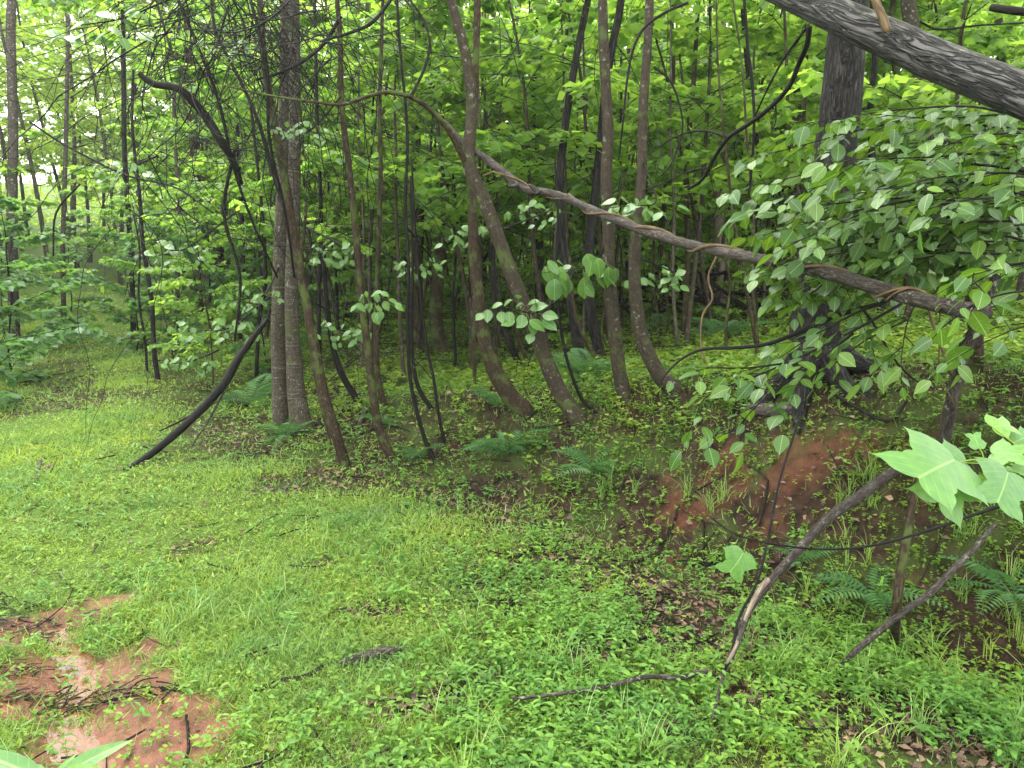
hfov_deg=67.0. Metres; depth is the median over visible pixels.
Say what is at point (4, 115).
sky
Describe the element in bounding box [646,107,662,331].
bare stem
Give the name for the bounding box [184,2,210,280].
tree
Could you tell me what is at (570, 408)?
tree
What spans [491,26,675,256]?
sapling
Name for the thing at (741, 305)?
brush pile
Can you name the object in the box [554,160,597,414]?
sapling
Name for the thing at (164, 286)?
sapling
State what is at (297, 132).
leaf spray
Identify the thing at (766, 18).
sapling
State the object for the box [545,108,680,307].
sapling
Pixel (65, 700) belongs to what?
debris pile
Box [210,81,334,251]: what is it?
sapling
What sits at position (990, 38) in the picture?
sapling
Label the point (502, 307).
brambles
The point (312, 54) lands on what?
vine
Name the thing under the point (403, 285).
shrub
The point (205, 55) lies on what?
tree
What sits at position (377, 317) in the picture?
leaf spray
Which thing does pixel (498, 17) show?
sapling
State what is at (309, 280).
tree
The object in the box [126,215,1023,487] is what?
woodland herbs
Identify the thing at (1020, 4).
sapling
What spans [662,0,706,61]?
tree
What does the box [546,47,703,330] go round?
sapling
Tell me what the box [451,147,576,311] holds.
sapling
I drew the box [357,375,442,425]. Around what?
stick
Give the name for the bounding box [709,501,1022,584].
tulip tree twig
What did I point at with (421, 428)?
sapling
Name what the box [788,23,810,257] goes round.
tree
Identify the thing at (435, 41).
sapling
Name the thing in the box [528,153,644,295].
sapling
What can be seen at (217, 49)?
leaf spray
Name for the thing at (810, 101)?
sapling
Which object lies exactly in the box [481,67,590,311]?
sapling
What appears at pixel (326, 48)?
tree
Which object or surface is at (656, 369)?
tree
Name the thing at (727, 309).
bare stem
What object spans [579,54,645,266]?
sapling
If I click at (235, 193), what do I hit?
sapling
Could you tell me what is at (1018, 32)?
sapling
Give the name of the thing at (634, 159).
sapling
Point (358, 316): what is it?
bare stem
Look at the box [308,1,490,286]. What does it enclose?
sapling
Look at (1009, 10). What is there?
branch
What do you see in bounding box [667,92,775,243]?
sapling
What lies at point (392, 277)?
shrub
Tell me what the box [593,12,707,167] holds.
sapling
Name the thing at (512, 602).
fallen twigs
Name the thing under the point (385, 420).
fern
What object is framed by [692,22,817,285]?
sapling
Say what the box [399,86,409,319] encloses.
bare stem
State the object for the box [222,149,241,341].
vine
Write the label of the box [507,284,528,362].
sapling
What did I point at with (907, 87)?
sapling
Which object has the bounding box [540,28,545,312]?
bare stem
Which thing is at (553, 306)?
bare stem
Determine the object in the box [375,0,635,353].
sapling
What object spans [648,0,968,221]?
sapling
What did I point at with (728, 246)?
vine
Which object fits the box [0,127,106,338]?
sapling
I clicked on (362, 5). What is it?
sapling
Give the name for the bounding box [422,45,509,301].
sapling
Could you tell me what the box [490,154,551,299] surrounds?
sapling
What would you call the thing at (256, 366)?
sapling
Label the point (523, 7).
tree
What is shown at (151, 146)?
sapling
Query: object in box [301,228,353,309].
shrub
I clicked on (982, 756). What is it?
leaf litter
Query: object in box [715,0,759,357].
bare stem
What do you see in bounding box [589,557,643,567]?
stick
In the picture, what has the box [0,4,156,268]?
tree
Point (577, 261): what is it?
shrub
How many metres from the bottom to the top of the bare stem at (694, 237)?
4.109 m
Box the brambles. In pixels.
[261,166,718,453]
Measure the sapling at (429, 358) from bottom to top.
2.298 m
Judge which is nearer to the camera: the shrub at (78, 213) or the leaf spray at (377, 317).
the leaf spray at (377, 317)
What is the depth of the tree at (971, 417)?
4.12 m
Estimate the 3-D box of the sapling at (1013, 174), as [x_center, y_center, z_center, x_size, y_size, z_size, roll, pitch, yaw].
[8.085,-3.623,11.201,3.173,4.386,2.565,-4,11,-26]
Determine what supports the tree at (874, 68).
on the ground at (806, 458)
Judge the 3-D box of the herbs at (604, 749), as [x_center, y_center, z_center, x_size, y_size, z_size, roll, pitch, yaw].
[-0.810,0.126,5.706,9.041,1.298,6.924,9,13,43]
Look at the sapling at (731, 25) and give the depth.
16.60 m
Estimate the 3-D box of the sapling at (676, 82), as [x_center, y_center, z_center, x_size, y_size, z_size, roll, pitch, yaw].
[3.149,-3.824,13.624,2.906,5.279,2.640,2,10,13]
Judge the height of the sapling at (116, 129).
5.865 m
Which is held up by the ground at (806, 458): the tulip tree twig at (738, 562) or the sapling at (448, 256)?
the sapling at (448, 256)
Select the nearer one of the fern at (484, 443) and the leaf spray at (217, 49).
the leaf spray at (217, 49)
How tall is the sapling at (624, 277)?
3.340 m
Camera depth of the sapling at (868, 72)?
15.19 m
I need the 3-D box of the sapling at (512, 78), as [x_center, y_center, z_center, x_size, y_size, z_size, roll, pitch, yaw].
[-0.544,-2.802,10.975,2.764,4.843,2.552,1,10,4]
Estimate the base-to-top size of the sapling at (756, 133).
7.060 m
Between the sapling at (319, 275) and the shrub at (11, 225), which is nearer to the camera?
the sapling at (319, 275)
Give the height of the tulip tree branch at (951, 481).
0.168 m
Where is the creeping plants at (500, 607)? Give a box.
[0,233,1023,767]
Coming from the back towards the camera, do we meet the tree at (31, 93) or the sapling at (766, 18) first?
the tree at (31, 93)
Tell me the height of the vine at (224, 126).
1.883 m
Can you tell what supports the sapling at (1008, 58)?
on the ground at (806, 458)
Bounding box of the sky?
[0,0,1020,184]
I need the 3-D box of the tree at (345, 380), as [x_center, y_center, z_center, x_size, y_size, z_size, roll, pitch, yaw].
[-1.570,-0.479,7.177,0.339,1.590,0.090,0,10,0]
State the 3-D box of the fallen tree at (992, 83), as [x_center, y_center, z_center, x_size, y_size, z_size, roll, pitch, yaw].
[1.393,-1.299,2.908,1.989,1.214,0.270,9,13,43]
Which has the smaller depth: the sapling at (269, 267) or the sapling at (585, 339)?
the sapling at (585, 339)
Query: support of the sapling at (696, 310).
on the ground at (806, 458)
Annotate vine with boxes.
[29,121,213,213]
[52,183,80,255]
[179,0,277,277]
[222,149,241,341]
[249,0,294,277]
[256,15,342,80]
[320,0,392,42]
[482,171,561,198]
[568,193,653,240]
[618,1,688,159]
[635,225,909,297]
[653,66,683,175]
[700,256,716,362]
[743,0,755,200]
[884,287,954,405]
[927,310,952,373]
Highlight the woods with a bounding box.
[0,0,977,234]
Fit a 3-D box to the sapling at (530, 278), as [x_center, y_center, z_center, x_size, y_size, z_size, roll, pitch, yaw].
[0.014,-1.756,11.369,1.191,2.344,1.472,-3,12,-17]
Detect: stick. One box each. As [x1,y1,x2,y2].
[34,455,44,482]
[42,463,54,471]
[254,664,323,691]
[340,645,401,667]
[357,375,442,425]
[515,538,549,558]
[554,541,572,559]
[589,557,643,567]
[590,633,650,641]
[833,393,907,422]
[836,522,996,670]
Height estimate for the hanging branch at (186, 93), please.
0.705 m
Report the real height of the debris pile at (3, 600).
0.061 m
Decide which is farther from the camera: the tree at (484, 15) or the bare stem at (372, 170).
the tree at (484, 15)
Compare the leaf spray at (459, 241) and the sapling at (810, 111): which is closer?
the leaf spray at (459, 241)
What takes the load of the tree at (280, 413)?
on the ground at (806, 458)
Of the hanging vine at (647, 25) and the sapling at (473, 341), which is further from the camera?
the sapling at (473, 341)
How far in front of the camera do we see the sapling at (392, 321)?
12.36 m
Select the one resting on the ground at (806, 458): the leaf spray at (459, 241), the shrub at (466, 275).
the shrub at (466, 275)
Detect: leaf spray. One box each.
[45,0,169,49]
[91,154,158,185]
[144,213,234,268]
[161,349,218,376]
[167,294,271,347]
[196,22,266,63]
[221,268,283,314]
[271,95,341,150]
[299,224,354,268]
[311,300,371,349]
[351,268,403,324]
[392,228,445,280]
[434,225,487,249]
[475,266,573,343]
[502,200,573,229]
[542,246,618,301]
[602,163,689,223]
[624,258,689,292]
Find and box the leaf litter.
[0,274,1023,767]
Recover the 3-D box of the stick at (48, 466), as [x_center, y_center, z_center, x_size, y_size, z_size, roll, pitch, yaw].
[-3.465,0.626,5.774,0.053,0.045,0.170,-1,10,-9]
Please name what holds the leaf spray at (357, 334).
attached to the tree at (332, 422)
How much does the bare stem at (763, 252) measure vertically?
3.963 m
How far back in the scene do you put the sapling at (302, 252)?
6.38 m
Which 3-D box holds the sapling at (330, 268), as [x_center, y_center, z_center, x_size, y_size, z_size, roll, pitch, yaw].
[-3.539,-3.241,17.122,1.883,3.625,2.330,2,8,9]
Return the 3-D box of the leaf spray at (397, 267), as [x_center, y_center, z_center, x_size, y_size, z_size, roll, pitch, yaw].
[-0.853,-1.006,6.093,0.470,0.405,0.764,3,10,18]
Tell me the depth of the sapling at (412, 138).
9.27 m
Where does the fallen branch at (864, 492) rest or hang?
on the ground at (806, 458)
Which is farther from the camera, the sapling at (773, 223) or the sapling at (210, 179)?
the sapling at (210, 179)
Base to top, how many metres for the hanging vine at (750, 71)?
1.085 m
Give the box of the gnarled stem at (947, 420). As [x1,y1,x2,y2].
[937,273,1000,443]
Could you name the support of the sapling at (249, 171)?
on the ground at (806, 458)
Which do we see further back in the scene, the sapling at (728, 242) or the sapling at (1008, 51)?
the sapling at (728, 242)
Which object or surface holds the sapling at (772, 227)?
on the ground at (806, 458)
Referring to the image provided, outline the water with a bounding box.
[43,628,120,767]
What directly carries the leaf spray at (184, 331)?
attached to the tree at (280, 413)
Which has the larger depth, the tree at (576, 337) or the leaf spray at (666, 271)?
the tree at (576, 337)
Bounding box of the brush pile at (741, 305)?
[574,250,890,326]
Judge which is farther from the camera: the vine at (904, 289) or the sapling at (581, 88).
the sapling at (581, 88)
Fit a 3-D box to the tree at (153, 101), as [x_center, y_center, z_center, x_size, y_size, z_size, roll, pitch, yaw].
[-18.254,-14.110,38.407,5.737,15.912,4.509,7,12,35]
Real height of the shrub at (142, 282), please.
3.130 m
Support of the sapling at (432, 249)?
on the ground at (806, 458)
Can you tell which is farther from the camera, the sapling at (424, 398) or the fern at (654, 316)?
the fern at (654, 316)
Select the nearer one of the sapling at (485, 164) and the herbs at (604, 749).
the herbs at (604, 749)
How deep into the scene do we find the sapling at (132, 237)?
10.48 m
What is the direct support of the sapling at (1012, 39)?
on the ground at (806, 458)
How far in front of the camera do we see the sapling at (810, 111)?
11.19 m
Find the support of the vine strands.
hanging from the tree at (332, 422)
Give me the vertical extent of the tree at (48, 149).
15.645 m
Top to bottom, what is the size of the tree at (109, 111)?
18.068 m
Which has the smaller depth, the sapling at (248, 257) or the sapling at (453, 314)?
the sapling at (453, 314)
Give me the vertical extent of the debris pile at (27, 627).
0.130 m
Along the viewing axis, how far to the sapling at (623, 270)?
15.30 m
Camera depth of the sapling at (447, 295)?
15.13 m
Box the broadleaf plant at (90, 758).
[0,740,132,767]
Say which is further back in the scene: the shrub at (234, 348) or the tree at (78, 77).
the tree at (78, 77)
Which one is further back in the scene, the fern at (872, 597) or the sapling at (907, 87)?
the sapling at (907, 87)
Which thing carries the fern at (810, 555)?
on the ground at (806, 458)
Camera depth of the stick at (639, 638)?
3.19 m
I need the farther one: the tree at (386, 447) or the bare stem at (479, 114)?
the bare stem at (479, 114)
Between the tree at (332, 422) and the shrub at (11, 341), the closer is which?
the tree at (332, 422)
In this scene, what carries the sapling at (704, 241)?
on the ground at (806, 458)
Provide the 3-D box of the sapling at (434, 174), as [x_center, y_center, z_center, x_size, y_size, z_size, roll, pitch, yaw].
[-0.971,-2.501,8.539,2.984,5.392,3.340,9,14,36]
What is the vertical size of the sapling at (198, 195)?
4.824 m
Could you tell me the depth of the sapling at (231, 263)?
25.46 m
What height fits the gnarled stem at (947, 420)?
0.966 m
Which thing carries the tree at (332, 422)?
on the ground at (806, 458)
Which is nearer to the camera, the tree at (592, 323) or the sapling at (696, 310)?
the tree at (592, 323)
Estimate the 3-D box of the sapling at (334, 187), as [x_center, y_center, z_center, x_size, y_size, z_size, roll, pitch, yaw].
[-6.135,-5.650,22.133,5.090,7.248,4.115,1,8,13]
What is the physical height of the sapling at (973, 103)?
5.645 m
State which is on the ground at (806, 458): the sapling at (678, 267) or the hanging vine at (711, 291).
the sapling at (678, 267)
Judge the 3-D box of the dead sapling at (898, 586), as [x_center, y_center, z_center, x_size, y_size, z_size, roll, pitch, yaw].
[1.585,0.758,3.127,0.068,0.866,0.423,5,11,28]
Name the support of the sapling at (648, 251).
on the ground at (806, 458)
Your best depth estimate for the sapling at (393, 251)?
10.21 m
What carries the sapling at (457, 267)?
on the ground at (806, 458)
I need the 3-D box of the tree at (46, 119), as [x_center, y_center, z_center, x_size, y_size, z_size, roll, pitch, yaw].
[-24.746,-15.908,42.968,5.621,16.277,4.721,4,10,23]
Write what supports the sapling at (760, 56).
on the ground at (806, 458)
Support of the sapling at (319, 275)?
on the ground at (806, 458)
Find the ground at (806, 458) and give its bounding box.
[0,102,1023,767]
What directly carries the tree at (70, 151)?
on the ground at (806, 458)
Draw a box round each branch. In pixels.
[123,318,268,470]
[138,72,242,184]
[512,415,900,719]
[642,26,811,190]
[657,251,1023,480]
[657,299,933,397]
[870,413,1023,528]
[919,20,1023,30]
[989,4,1023,15]
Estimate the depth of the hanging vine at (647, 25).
4.35 m
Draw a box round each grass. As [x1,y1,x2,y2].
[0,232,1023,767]
[80,437,1023,767]
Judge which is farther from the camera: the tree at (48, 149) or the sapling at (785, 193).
the tree at (48, 149)
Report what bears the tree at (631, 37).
on the ground at (806, 458)
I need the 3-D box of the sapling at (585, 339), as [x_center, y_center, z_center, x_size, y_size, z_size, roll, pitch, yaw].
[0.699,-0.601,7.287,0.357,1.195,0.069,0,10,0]
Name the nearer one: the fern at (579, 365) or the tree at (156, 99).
the fern at (579, 365)
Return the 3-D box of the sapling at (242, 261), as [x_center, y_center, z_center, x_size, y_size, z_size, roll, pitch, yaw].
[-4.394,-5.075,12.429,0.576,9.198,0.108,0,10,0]
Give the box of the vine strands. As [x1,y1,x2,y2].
[0,0,520,470]
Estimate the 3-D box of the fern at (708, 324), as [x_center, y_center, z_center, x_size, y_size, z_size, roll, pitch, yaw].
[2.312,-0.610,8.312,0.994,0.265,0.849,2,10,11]
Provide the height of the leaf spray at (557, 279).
0.467 m
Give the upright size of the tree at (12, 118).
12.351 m
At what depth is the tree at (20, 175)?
41.06 m
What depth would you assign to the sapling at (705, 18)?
13.68 m
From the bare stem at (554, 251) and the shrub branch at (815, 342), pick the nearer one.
the shrub branch at (815, 342)
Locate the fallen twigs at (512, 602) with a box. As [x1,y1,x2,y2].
[0,114,1023,767]
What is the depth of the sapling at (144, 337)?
9.93 m
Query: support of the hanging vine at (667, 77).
hanging from the tree at (570, 408)
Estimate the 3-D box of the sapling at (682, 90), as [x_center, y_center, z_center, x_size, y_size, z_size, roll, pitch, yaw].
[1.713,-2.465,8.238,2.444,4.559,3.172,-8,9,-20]
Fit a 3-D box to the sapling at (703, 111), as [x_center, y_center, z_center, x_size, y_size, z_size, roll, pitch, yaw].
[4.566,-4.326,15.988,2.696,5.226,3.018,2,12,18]
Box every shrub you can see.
[0,195,88,381]
[0,209,97,350]
[0,246,102,403]
[3,209,113,311]
[52,209,190,350]
[111,207,211,301]
[135,230,207,313]
[146,176,301,345]
[199,239,336,372]
[262,225,352,321]
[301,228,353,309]
[329,202,395,302]
[372,252,431,288]
[425,244,467,281]
[531,229,601,303]
[618,198,680,270]
[716,102,1023,339]
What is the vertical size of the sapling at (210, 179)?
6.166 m
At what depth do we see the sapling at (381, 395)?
6.62 m
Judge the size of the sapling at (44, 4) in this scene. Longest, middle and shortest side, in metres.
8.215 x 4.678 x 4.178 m
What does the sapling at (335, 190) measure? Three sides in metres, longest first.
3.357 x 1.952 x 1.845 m
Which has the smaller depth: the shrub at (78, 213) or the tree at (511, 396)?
the tree at (511, 396)
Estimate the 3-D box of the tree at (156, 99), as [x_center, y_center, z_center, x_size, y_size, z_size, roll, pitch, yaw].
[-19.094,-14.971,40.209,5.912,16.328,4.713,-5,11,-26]
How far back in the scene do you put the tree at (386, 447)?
5.80 m
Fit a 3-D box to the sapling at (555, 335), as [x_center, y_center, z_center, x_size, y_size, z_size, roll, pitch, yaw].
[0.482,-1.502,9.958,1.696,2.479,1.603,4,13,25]
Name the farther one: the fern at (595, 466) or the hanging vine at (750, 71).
the fern at (595, 466)
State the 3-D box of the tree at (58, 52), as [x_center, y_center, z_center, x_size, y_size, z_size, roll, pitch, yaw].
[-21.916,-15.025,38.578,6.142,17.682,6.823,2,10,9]
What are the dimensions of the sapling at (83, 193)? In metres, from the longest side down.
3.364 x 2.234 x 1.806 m
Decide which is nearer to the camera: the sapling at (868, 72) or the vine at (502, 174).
the vine at (502, 174)
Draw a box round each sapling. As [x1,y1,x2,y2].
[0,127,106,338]
[19,0,276,329]
[59,0,278,309]
[59,165,162,331]
[60,4,69,318]
[93,9,316,318]
[98,181,235,358]
[99,110,191,242]
[104,98,211,290]
[119,0,304,318]
[120,1,135,340]
[130,69,160,379]
[133,213,148,372]
[135,160,270,384]
[142,106,273,283]
[155,77,340,304]
[157,58,302,301]
[158,134,272,282]
[163,65,404,286]
[165,0,457,319]
[167,43,279,288]
[167,200,236,287]
[172,18,180,328]
[174,0,393,337]
[177,0,378,338]
[179,100,273,306]
[185,48,343,317]
[186,53,330,288]
[189,82,314,289]
[195,82,272,279]
[200,0,407,349]
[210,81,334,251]
[228,0,546,384]
[233,15,244,341]
[240,55,340,204]
[247,0,422,283]
[247,72,352,284]
[250,107,266,381]
[253,0,466,363]
[269,62,432,299]
[274,0,409,301]
[299,185,353,299]
[301,0,532,354]
[301,0,591,369]
[301,202,332,443]
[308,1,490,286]
[308,231,374,334]
[309,168,385,323]
[311,199,405,322]
[313,0,322,354]
[320,87,437,319]
[327,186,396,293]
[333,212,406,328]
[339,218,410,332]
[345,35,497,338]
[361,1,369,298]
[366,218,468,337]
[371,124,457,287]
[372,140,467,281]
[374,0,386,410]
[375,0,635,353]
[376,24,453,298]
[383,0,718,344]
[384,225,450,312]
[385,15,559,298]
[387,0,561,286]
[387,231,468,299]
[396,0,437,463]
[397,45,523,223]
[409,176,433,410]
[411,160,446,448]
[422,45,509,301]
[423,220,487,300]
[423,234,450,299]
[426,12,564,317]
[438,0,670,292]
[443,242,523,295]
[445,0,770,347]
[451,110,535,243]
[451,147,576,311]
[451,165,458,366]
[461,219,514,312]
[463,13,582,289]
[466,14,634,197]
[469,299,475,386]
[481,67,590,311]
[483,172,622,348]
[486,192,547,332]
[489,23,597,291]
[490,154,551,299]
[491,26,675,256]
[493,33,649,338]
[494,56,594,208]
[499,203,546,295]
[503,0,635,273]
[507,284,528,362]
[513,226,582,306]
[514,167,627,314]
[521,0,769,268]
[523,70,596,256]
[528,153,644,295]
[531,10,541,320]
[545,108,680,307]
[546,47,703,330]
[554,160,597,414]
[555,0,810,319]
[568,256,599,361]
[571,164,649,285]
[578,52,657,127]
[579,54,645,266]
[581,231,642,281]
[591,0,879,348]
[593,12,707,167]
[613,51,751,314]
[614,210,657,292]
[615,147,725,313]
[615,151,681,267]
[622,44,745,300]
[623,13,630,295]
[626,11,787,289]
[634,0,775,295]
[637,37,805,286]
[641,203,712,271]
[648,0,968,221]
[652,163,730,279]
[663,9,823,306]
[665,60,783,259]
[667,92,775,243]
[667,205,728,269]
[669,137,779,305]
[677,5,825,264]
[687,58,745,285]
[688,0,988,318]
[691,179,782,319]
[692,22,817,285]
[692,205,773,295]
[699,16,822,226]
[708,1,882,227]
[725,196,797,306]
[730,0,971,194]
[738,6,867,192]
[740,0,760,330]
[740,0,982,193]
[741,181,788,287]
[748,87,853,250]
[758,179,807,255]
[759,37,819,287]
[785,0,1023,320]
[795,0,1022,308]
[807,18,945,145]
[847,151,887,262]
[856,29,980,289]
[861,0,1023,293]
[862,2,1023,176]
[865,1,1022,276]
[889,477,918,648]
[909,10,1015,175]
[923,0,1023,178]
[938,124,1023,243]
[948,42,1023,160]
[962,0,1015,150]
[967,26,1023,148]
[1004,34,1023,64]
[1011,1,1023,21]
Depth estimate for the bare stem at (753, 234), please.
6.19 m
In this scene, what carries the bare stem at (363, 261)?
on the ground at (806, 458)
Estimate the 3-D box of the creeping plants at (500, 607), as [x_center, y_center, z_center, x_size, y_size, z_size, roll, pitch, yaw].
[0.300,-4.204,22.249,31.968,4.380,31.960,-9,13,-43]
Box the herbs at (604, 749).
[0,337,1023,767]
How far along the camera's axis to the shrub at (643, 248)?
21.89 m
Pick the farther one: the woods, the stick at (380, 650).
the woods
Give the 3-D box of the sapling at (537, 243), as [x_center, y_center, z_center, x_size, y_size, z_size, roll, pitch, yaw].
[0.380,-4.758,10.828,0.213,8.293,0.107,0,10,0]
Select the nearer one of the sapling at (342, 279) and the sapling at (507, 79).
the sapling at (342, 279)
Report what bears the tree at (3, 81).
on the ground at (806, 458)
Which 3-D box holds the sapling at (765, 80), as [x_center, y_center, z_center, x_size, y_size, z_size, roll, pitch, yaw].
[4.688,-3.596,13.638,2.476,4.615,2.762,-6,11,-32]
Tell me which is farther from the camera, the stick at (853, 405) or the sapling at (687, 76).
the sapling at (687, 76)
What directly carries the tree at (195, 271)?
on the ground at (806, 458)
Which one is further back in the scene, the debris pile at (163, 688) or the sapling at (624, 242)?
the sapling at (624, 242)
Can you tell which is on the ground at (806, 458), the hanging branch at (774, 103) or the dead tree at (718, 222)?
the dead tree at (718, 222)
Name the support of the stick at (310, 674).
on the ground at (806, 458)
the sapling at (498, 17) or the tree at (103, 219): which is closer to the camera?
the sapling at (498, 17)
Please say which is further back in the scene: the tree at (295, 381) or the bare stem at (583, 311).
the bare stem at (583, 311)
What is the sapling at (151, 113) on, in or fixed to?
on the ground at (806, 458)
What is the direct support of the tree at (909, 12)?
on the ground at (806, 458)
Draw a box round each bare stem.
[313,133,321,322]
[320,126,339,331]
[342,1,357,324]
[354,114,360,329]
[357,0,364,376]
[367,22,379,324]
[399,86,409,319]
[430,9,456,323]
[472,0,480,372]
[479,60,486,278]
[496,46,504,339]
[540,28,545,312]
[547,0,564,310]
[552,0,568,338]
[564,93,573,347]
[581,0,587,345]
[600,171,626,358]
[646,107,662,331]
[660,223,670,332]
[676,25,706,317]
[690,179,705,317]
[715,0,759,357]
[724,222,733,353]
[732,0,760,352]
[752,7,765,318]
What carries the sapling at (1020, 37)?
on the ground at (806, 458)
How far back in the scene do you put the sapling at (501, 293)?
12.65 m
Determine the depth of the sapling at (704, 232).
12.12 m
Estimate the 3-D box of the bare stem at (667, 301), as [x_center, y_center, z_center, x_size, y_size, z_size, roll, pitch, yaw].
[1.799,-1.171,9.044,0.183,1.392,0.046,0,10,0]
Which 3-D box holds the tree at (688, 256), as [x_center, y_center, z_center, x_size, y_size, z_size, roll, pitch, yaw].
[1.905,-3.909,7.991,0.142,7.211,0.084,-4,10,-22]
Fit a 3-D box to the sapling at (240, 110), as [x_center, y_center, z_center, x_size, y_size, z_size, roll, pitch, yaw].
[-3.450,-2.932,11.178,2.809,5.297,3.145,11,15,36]
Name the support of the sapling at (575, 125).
on the ground at (806, 458)
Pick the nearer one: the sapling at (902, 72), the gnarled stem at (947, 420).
the gnarled stem at (947, 420)
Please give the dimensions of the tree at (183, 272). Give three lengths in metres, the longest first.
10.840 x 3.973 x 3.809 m
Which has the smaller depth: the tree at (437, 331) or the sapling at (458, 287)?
the tree at (437, 331)
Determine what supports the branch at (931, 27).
attached to the fallen tree at (992, 83)
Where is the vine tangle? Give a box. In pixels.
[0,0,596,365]
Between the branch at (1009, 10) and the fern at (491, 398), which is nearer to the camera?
the branch at (1009, 10)
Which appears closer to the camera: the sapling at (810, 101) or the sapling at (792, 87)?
the sapling at (810, 101)
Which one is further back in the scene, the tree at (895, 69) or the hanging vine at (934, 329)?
the tree at (895, 69)
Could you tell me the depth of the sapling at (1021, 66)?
13.93 m
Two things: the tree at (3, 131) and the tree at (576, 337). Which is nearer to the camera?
the tree at (576, 337)
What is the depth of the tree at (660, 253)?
9.90 m
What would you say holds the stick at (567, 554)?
on the ground at (806, 458)
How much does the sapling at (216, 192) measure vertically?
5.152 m
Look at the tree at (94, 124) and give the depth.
30.88 m
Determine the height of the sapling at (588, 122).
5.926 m
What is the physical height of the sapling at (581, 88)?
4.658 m
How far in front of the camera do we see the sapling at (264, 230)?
9.04 m
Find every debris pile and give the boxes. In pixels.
[0,592,53,610]
[0,599,130,647]
[0,658,73,686]
[0,671,150,719]
[103,677,184,704]
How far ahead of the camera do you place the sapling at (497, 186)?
7.99 m
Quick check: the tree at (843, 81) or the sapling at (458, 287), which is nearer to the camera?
the tree at (843, 81)
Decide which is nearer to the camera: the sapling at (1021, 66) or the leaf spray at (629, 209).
the leaf spray at (629, 209)
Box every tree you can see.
[0,0,112,267]
[0,0,113,289]
[0,1,63,250]
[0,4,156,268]
[0,4,157,244]
[0,12,98,267]
[0,13,60,236]
[0,15,49,250]
[1,189,6,196]
[3,8,120,236]
[6,0,20,336]
[18,3,129,262]
[27,0,183,283]
[33,13,156,247]
[44,0,177,265]
[71,8,163,231]
[73,4,158,147]
[78,15,165,259]
[87,12,182,234]
[127,0,183,178]
[136,15,198,289]
[150,1,250,279]
[168,6,207,301]
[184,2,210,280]
[210,0,350,467]
[211,209,227,283]
[224,0,589,433]
[224,24,276,216]
[238,0,937,351]
[271,0,288,426]
[285,0,313,435]
[302,0,392,178]
[303,12,313,309]
[321,245,361,404]
[335,0,396,462]
[411,4,425,353]
[429,178,452,355]
[456,4,535,75]
[464,0,512,18]
[468,0,533,422]
[482,12,499,300]
[483,1,521,223]
[491,202,521,368]
[520,9,572,246]
[556,0,590,362]
[583,0,624,359]
[591,0,691,256]
[598,0,631,404]
[628,0,682,398]
[657,0,674,324]
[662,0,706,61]
[680,0,720,28]
[680,3,699,341]
[689,0,729,26]
[713,108,726,304]
[746,0,894,434]
[765,0,1023,121]
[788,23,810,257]
[867,2,883,313]
[888,0,911,286]
[900,0,955,299]
[962,287,983,425]
[993,0,1006,243]
[1016,271,1023,303]
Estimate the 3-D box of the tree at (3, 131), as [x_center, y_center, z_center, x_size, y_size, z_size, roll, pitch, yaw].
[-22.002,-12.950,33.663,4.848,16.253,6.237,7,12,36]
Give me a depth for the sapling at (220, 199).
13.32 m
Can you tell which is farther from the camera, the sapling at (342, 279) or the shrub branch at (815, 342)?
the sapling at (342, 279)
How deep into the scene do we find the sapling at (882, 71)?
9.56 m
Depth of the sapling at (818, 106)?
9.73 m
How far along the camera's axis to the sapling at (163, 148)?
22.66 m
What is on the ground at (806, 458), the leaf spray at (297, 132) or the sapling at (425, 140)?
the sapling at (425, 140)
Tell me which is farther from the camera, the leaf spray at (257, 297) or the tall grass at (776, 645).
the leaf spray at (257, 297)
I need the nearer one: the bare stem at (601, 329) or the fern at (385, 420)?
the fern at (385, 420)
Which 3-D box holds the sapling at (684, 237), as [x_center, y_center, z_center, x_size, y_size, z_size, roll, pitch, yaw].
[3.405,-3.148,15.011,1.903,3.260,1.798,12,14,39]
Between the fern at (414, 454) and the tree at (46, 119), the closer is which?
the fern at (414, 454)
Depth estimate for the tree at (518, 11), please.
19.12 m
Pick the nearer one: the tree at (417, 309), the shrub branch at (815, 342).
the shrub branch at (815, 342)
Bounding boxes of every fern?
[203,373,271,404]
[252,420,316,445]
[359,415,400,426]
[390,443,448,460]
[457,387,525,406]
[459,428,553,455]
[539,348,637,384]
[550,445,618,479]
[645,313,680,329]
[682,317,775,337]
[769,542,844,568]
[810,564,952,620]
[938,555,1023,622]
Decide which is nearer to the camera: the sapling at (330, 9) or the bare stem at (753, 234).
the bare stem at (753, 234)
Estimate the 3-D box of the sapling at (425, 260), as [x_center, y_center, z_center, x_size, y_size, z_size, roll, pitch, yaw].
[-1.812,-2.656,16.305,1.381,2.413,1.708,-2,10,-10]
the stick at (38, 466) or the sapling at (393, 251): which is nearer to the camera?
the stick at (38, 466)
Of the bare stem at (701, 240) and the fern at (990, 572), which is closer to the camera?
the fern at (990, 572)
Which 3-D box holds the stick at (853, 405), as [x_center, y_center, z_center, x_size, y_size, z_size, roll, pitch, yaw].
[1.961,0.120,4.335,0.130,0.119,0.463,-6,11,-33]
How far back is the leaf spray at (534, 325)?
5.18 m
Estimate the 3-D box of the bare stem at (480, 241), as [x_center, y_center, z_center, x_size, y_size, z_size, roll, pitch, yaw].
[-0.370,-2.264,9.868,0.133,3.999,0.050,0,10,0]
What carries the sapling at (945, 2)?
on the ground at (806, 458)

